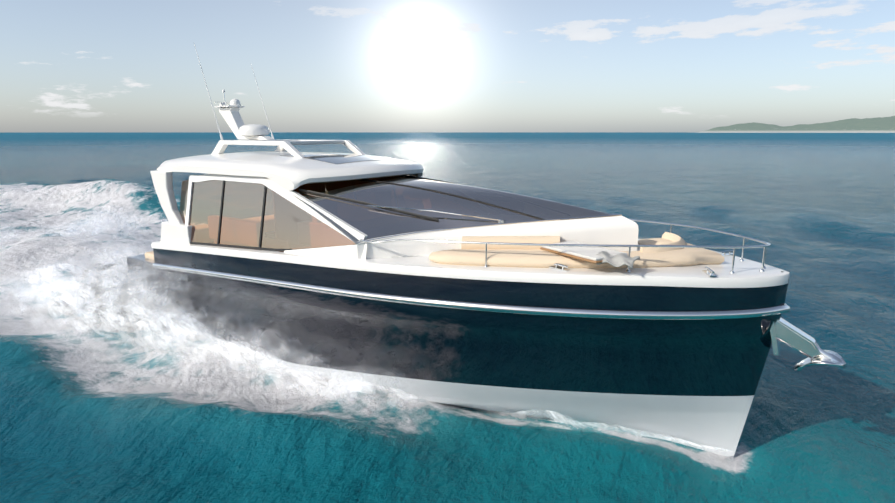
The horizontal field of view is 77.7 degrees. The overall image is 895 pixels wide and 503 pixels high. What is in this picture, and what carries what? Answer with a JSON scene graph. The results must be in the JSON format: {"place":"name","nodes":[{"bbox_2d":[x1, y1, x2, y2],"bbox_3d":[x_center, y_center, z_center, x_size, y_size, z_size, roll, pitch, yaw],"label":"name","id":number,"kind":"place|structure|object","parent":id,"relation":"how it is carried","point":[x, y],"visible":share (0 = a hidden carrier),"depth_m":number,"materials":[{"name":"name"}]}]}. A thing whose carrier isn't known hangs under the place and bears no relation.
{"place":"outdoors","nodes":[
{"label":"outdoors","id":0,"kind":"place"},
{"bbox_2d":[0,204,420,410],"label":"spray mist","id":1,"kind":"structure","parent":0,"point":[126,292],"depth_m":11.09,"materials":[{"name":"white liquid"}]},
{"bbox_2d":[0,172,894,502],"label":"sea","id":2,"kind":"structure","parent":0,"point":[80,422],"depth_m":7.96,"materials":[{"name":"liquid"}]},
{"bbox_2d":[2,259,462,405],"bbox_3d":[-6.364,1.349,10.906,14.423,1.059,3.038,8,15,34],"label":"spray sheet","id":3,"kind":"object","parent":2,"relation":"on","point":[234,352],"visible":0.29,"depth_m":9.93,"materials":[{"name":"white liquid"}]},
{"bbox_2d":[127,44,845,456],"bbox_3d":[-0.937,-0.428,9.981,13.486,6.761,4.030,8,15,34],"label":"yacht","id":4,"kind":"object","parent":2,"relation":"on","point":[473,296],"visible":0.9,"depth_m":7.80,"materials":[{"name":"paint"}]},
{"bbox_2d":[462,402,741,454],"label":"bow wave","id":5,"kind":"object","parent":2,"relation":"on","point":[602,425],"visible":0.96,"depth_m":7.74,"materials":[{"name":"white liquid"}]},
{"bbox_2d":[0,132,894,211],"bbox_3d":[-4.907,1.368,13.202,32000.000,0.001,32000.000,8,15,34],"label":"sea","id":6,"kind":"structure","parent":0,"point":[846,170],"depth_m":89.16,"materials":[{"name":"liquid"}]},
{"bbox_2d":[0,0,894,132],"label":"sky","id":7,"kind":"structure","parent":0,"point":[66,65],"materials":[{"name":"blue"}]},
{"bbox_2d":[698,116,894,132],"bbox_3d":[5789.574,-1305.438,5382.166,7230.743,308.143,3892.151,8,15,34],"label":"coast hills","id":8,"kind":"structure","parent":0,"point":[874,125],"depth_m":6161.79,"materials":[{"name":"green plant"}]}
]}

